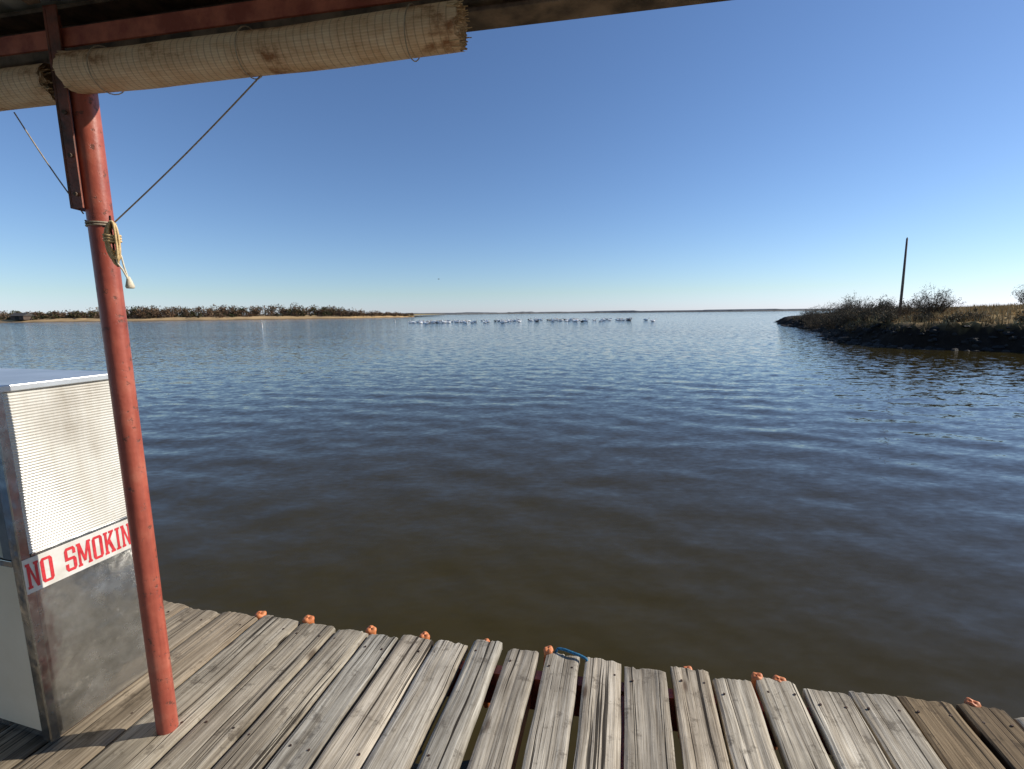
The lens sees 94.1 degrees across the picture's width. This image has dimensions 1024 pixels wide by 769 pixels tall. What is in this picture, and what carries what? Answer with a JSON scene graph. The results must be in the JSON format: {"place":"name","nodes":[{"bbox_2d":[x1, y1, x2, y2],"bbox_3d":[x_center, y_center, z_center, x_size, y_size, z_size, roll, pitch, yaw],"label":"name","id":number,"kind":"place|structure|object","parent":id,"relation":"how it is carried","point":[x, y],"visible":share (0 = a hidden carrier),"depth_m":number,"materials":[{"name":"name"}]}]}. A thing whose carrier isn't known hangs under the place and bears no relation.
{"place":"outdoors","nodes":[
{"label":"outdoors","id":0,"kind":"place"},
{"bbox_2d":[0,0,86,13],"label":"roof sheet","id":1,"kind":"object","parent":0,"point":[7,6],"visible":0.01,"depth_m":1.47,"materials":[{"name":"brown metal"}]},
{"bbox_2d":[22,0,40,4],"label":"rafter","id":2,"kind":"object","parent":1,"relation":"attached to","point":[29,2],"visible":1,"depth_m":1.35,"materials":[{"name":"wood"}]},
{"bbox_2d":[0,314,435,322],"bbox_3d":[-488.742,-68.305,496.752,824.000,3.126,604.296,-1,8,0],"label":"shore ground","id":3,"kind":"structure","parent":0,"point":[180,318],"depth_m":278.64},
{"bbox_2d":[9,313,34,319],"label":"barn","id":4,"kind":"structure","parent":3,"relation":"on","point":[20,316],"depth_m":259.85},
{"bbox_2d":[0,302,413,319],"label":"distant trees","id":5,"kind":"object","parent":3,"relation":"on","point":[147,312],"visible":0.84,"depth_m":289.65,"materials":[{"name":"brown plant"}]},
{"bbox_2d":[0,311,1023,768],"bbox_3d":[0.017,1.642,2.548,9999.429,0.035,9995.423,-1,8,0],"label":"water","id":6,"kind":"structure","parent":0,"point":[734,495],"depth_m":5.50,"materials":[{"name":"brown liquid"}]},
{"bbox_2d":[0,600,1023,768],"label":"wooden dock","id":7,"kind":"object","parent":6,"relation":"in","point":[266,692],"visible":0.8,"depth_m":1.80,"materials":[{"name":"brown wood"}]},
{"bbox_2d":[0,368,147,742],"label":"fuel cabinet","id":8,"kind":"object","parent":7,"relation":"on","point":[72,651],"visible":0.88,"depth_m":1.71,"materials":[{"name":"metal"}]},
{"bbox_2d":[21,519,130,594],"bbox_3d":[-1.577,0.619,1.782,0.003,0.122,0.394,2,9,15],"label":"no smoking sign","id":9,"kind":"object","parent":8,"relation":"attached to","point":[49,567],"visible":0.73,"depth_m":1.73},
{"bbox_2d":[42,4,178,734],"bbox_3d":[-1.296,0.309,1.610,0.100,2.840,0.071,-5,10,-27],"label":"roof post","id":10,"kind":"object","parent":7,"relation":"on","point":[83,148],"visible":0.89,"depth_m":1.54,"materials":[{"name":"red metal"}]},
{"bbox_2d":[84,216,134,288],"bbox_3d":[-1.252,-0.409,1.493,0.163,0.217,0.078,4,10,27],"label":"tied rope","id":11,"kind":"object","parent":10,"relation":"attached to","point":[115,256],"visible":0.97,"depth_m":1.45,"materials":[{"name":"fabric"}]},
{"bbox_2d":[0,0,417,56],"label":"eave angle","id":12,"kind":"object","parent":10,"relation":"attached to","point":[246,12],"depth_m":1.32,"materials":[{"name":"red metal"}]},
{"bbox_2d":[0,0,729,68],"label":"eave channel","id":13,"kind":"object","parent":10,"relation":"attached to","point":[488,14],"visible":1,"depth_m":1.40,"materials":[{"name":"wood"}]},
{"bbox_2d":[0,63,55,110],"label":"rolled reed blind","id":14,"kind":"object","parent":13,"relation":"hanging from","point":[26,86],"visible":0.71,"depth_m":1.41,"materials":[{"name":"beige wicker"}]},
{"bbox_2d":[13,112,83,213],"bbox_3d":[-1.435,-0.685,1.478,0.212,0.312,0.004,1,9,11],"label":"blind cord","id":15,"kind":"object","parent":14,"relation":"hanging from","point":[42,155],"visible":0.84,"depth_m":1.48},
{"bbox_2d":[52,0,471,94],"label":"rolled reed blind","id":16,"kind":"object","parent":13,"relation":"hanging from","point":[417,31],"visible":1,"depth_m":1.25,"materials":[{"name":"beige wicker"}]},
{"bbox_2d":[114,76,260,222],"bbox_3d":[-0.947,-0.682,1.388,0.561,0.383,0.004,1,9,10],"label":"blind cord","id":17,"kind":"object","parent":16,"relation":"hanging from","point":[186,153],"visible":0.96,"depth_m":1.38,"materials":[{"name":"fabric"}]},
{"bbox_2d":[255,611,266,619],"bbox_3d":[-1.284,1.322,2.454,0.054,0.318,0.065,-1,8,0],"label":"orange bumper","id":18,"kind":"object","parent":7,"relation":"attached to","point":[259,614],"visible":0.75,"depth_m":2.43,"materials":[{"name":"plastic"}]},
{"bbox_2d":[302,615,314,623],"bbox_3d":[-1.018,1.320,2.410,0.053,0.318,0.053,5,10,35],"label":"orange bumper","id":19,"kind":"object","parent":7,"relation":"attached to","point":[309,619],"visible":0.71,"depth_m":2.38,"materials":[{"name":"plastic"}]},
{"bbox_2d":[366,625,376,634],"bbox_3d":[-0.685,1.339,2.335,0.057,0.318,0.063,-1,8,0],"label":"orange bumper","id":20,"kind":"object","parent":7,"relation":"attached to","point":[371,629],"visible":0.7,"depth_m":2.31,"materials":[{"name":"plastic"}]},
{"bbox_2d":[419,631,429,639],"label":"orange bumper","id":21,"kind":"object","parent":7,"relation":"attached to","point":[425,634],"visible":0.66,"depth_m":2.26,"materials":[{"name":"plastic"}]},
{"bbox_2d":[483,638,489,707],"bbox_3d":[-0.119,1.344,2.224,0.043,0.318,0.061,-1,8,0],"label":"orange bumper","id":22,"kind":"object","parent":7,"relation":"attached to","point":[485,705],"visible":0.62,"depth_m":2.22,"materials":[{"name":"plastic"}]},
{"bbox_2d":[543,645,552,667],"bbox_3d":[0.162,1.346,2.165,0.046,0.318,0.067,4,10,27],"label":"orange bumper","id":23,"kind":"object","parent":7,"relation":"attached to","point":[548,649],"visible":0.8,"depth_m":2.14,"materials":[{"name":"plastic"}]},
{"bbox_2d":[555,647,587,661],"bbox_3d":[0.268,1.211,2.110,0.188,0.062,0.023,4,10,29],"label":"blue rope","id":24,"kind":"object","parent":7,"relation":"on","point":[571,652],"visible":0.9,"depth_m":2.11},
{"bbox_2d":[751,672,762,700],"bbox_3d":[1.016,1.363,2.004,0.061,0.318,0.042,-5,10,-30],"label":"orange bumper","id":25,"kind":"object","parent":7,"relation":"attached to","point":[755,676],"visible":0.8,"depth_m":1.98,"materials":[{"name":"plastic"}]},
{"bbox_2d":[772,675,785,749],"bbox_3d":[1.104,1.371,1.996,0.064,0.318,0.051,-1,8,0],"label":"orange bumper","id":26,"kind":"object","parent":7,"relation":"attached to","point":[777,678],"visible":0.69,"depth_m":1.98,"materials":[{"name":"plastic"}]},
{"bbox_2d":[964,697,980,706],"bbox_3d":[1.780,1.377,1.855,0.045,0.318,0.059,-4,9,-19],"label":"orange bumper","id":27,"kind":"object","parent":7,"relation":"attached to","point":[970,701],"visible":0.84,"depth_m":1.83,"materials":[{"name":"plastic"}]},
{"bbox_2d":[407,317,655,323],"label":"bird flock","id":28,"kind":"object","parent":6,"relation":"on","point":[509,320],"visible":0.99,"depth_m":113.61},
{"bbox_2d":[0,0,1023,314],"label":"sky","id":29,"kind":"structure","parent":0,"point":[732,154],"materials":[{"name":"blue"}]},
{"bbox_2d":[162,308,913,315],"bbox_3d":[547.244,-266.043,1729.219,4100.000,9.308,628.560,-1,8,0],"label":"shore hills","id":30,"kind":"structure","parent":0,"point":[717,310],"depth_m":1484.12,"materials":[{"name":"plant"}]},
{"bbox_2d":[776,308,1023,352],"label":"peninsula ground","id":31,"kind":"structure","parent":0,"point":[947,340],"depth_m":24.12,"materials":[{"name":"soil"}]},
{"bbox_2d":[794,310,817,321],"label":"bare shrub","id":32,"kind":"object","parent":31,"relation":"on","point":[804,316],"visible":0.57,"depth_m":56.44,"materials":[{"name":"brown plant"}]},
{"bbox_2d":[801,311,819,325],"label":"bare shrub","id":33,"kind":"object","parent":31,"relation":"on","point":[808,320],"visible":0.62,"depth_m":54.10,"materials":[{"name":"brown plant"}]},
{"bbox_2d":[802,315,822,329],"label":"bare shrub","id":34,"kind":"object","parent":31,"relation":"on","point":[812,327],"visible":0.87,"depth_m":48.59,"materials":[{"name":"brown plant"}]},
{"bbox_2d":[802,311,824,324],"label":"bare shrub","id":35,"kind":"object","parent":31,"relation":"on","point":[814,318],"visible":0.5,"depth_m":51.50,"materials":[{"name":"brown plant"}]},
{"bbox_2d":[805,305,825,316],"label":"bare shrub","id":36,"kind":"object","parent":31,"relation":"on","point":[816,310],"visible":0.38,"depth_m":59.20,"materials":[{"name":"brown plant"}]},
{"bbox_2d":[817,300,834,315],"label":"bare shrub","id":37,"kind":"object","parent":31,"relation":"on","point":[824,309],"visible":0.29,"depth_m":55.56,"materials":[{"name":"brown plant"}]},
{"bbox_2d":[818,310,836,330],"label":"bare shrub","id":38,"kind":"object","parent":31,"relation":"on","point":[833,325],"visible":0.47,"depth_m":41.87,"materials":[{"name":"brown plant"}]},
{"bbox_2d":[817,307,837,325],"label":"bare shrub","id":39,"kind":"object","parent":31,"relation":"on","point":[825,317],"visible":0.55,"depth_m":43.43,"materials":[{"name":"brown plant"}]},
{"bbox_2d":[826,300,854,320],"bbox_3d":[26.850,-5.877,38.547,2.116,2.055,2.782,-7,10,-35],"label":"bare shrub","id":40,"kind":"object","parent":31,"relation":"on","point":[840,310],"visible":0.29,"depth_m":38.54,"materials":[{"name":"brown plant"}]},
{"bbox_2d":[831,308,858,324],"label":"bare shrub","id":41,"kind":"object","parent":31,"relation":"on","point":[843,315],"visible":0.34,"depth_m":35.87,"materials":[{"name":"brown plant"}]},
{"bbox_2d":[833,304,859,323],"bbox_3d":[24.562,-5.128,34.759,1.794,1.513,1.786,-5,10,-29],"label":"bare shrub","id":42,"kind":"object","parent":31,"relation":"on","point":[847,318],"visible":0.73,"depth_m":34.71,"materials":[{"name":"brown plant"}]},
{"bbox_2d":[833,295,860,313],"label":"bare shrub","id":43,"kind":"object","parent":31,"relation":"on","point":[845,303],"visible":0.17,"depth_m":44.57,"materials":[{"name":"plant"}]},
{"bbox_2d":[838,321,859,333],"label":"bare shrub","id":44,"kind":"object","parent":31,"relation":"on","point":[849,328],"visible":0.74,"depth_m":30.84,"materials":[{"name":"brown plant"}]},
{"bbox_2d":[839,292,870,314],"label":"bare shrub","id":45,"kind":"object","parent":31,"relation":"on","point":[852,302],"visible":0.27,"depth_m":41.01,"materials":[{"name":"grey plant"}]},
{"bbox_2d":[846,296,877,313],"bbox_3d":[27.379,-5.928,36.885,2.896,1.835,3.040,-1,8,0],"label":"bare shrub","id":46,"kind":"object","parent":31,"relation":"on","point":[864,305],"visible":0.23,"depth_m":36.79,"materials":[{"name":"grey plant"}]},
{"bbox_2d":[848,303,876,320],"bbox_3d":[24.417,-5.032,33.408,1.936,1.485,1.887,-6,10,-33],"label":"bare shrub","id":47,"kind":"object","parent":31,"relation":"on","point":[859,312],"visible":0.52,"depth_m":33.22,"materials":[{"name":"brown plant"}]},
{"bbox_2d":[847,301,877,314],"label":"bare shrub","id":48,"kind":"object","parent":31,"relation":"on","point":[860,308],"visible":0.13,"depth_m":35.86,"materials":[{"name":"brown plant"}]},
{"bbox_2d":[859,307,882,322],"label":"bare shrub","id":49,"kind":"object","parent":31,"relation":"on","point":[865,318],"visible":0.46,"depth_m":31.84,"materials":[{"name":"brown plant"}]},
{"bbox_2d":[860,301,905,318],"bbox_3d":[23.759,-4.702,30.453,2.158,1.294,2.297,-6,10,-32],"label":"bare shrub","id":50,"kind":"object","parent":31,"relation":"on","point":[894,310],"visible":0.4,"depth_m":30.29,"materials":[{"name":"brown plant"}]},
{"bbox_2d":[871,298,898,312],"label":"evergreen shrub","id":51,"kind":"object","parent":31,"relation":"on","point":[882,304],"visible":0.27,"depth_m":32.82,"materials":[{"name":"plant"}]},
{"bbox_2d":[874,311,897,323],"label":"bare shrub","id":52,"kind":"object","parent":31,"relation":"on","point":[883,319],"visible":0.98,"depth_m":27.66,"materials":[{"name":"brown plant"}]},
{"bbox_2d":[868,301,909,315],"bbox_3d":[25.320,-5.148,32.364,2.295,1.486,2.144,-1,8,0],"label":"bare shrub","id":53,"kind":"object","parent":31,"relation":"on","point":[890,308],"visible":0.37,"depth_m":31.86,"materials":[{"name":"brown plant"}]},
{"bbox_2d":[781,320,1023,352],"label":"shore rocks","id":54,"kind":"object","parent":31,"relation":"on","point":[826,334],"visible":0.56,"depth_m":25.99,"materials":[{"name":"grey stone"}]},
{"bbox_2d":[898,237,907,317],"bbox_3d":[25.717,-6.877,31.369,0.195,5.421,0.170,-1,8,0],"label":"utility pole","id":55,"kind":"object","parent":31,"relation":"on","point":[902,282],"visible":0.87,"depth_m":31.32,"materials":[{"name":"brown wood"}]},
{"bbox_2d":[890,297,918,315],"bbox_3d":[27.665,-5.423,33.723,2.583,1.484,2.336,-1,8,0],"label":"bare shrub","id":56,"kind":"object","parent":31,"relation":"on","point":[907,312],"visible":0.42,"depth_m":33.59,"materials":[{"name":"brown plant"}]},
{"bbox_2d":[792,302,1023,331],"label":"dry grass","id":57,"kind":"structure","parent":31,"relation":"on","point":[995,309],"depth_m":27.39,"materials":[{"name":"brown plant"}]},
{"bbox_2d":[905,302,927,313],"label":"bare shrub","id":58,"kind":"object","parent":31,"relation":"on","point":[914,307],"visible":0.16,"depth_m":34.80,"materials":[{"name":"brown plant"}]},
{"bbox_2d":[903,308,936,321],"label":"bare shrub","id":59,"kind":"object","parent":31,"relation":"on","point":[924,316],"visible":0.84,"depth_m":26.48,"materials":[{"name":"brown plant"}]},
{"bbox_2d":[903,285,962,315],"bbox_3d":[26.573,-5.321,29.939,2.965,2.363,3.305,-1,8,0],"label":"round shrub","id":60,"kind":"object","parent":31,"relation":"on","point":[943,305],"visible":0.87,"depth_m":29.88,"materials":[{"name":"grey plant"}]},
{"bbox_2d":[937,313,969,322],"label":"bare shrub","id":61,"kind":"object","parent":31,"relation":"on","point":[952,318],"visible":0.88,"depth_m":24.59,"materials":[{"name":"brown plant"}]},
{"bbox_2d":[956,308,989,320],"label":"bare shrub","id":62,"kind":"object","parent":31,"relation":"on","point":[972,314],"visible":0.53,"depth_m":25.00,"materials":[{"name":"brown plant"}]},
{"bbox_2d":[1005,311,1023,322],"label":"bare shrub","id":63,"kind":"object","parent":31,"relation":"on","point":[1019,317],"visible":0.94,"depth_m":23.13,"materials":[{"name":"brown plant"}]},
{"bbox_2d":[1010,284,1023,304],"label":"round shrub","id":64,"kind":"object","parent":31,"relation":"on","point":[1022,296],"visible":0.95,"depth_m":43.63,"materials":[{"name":"grey plant"}]}
]}

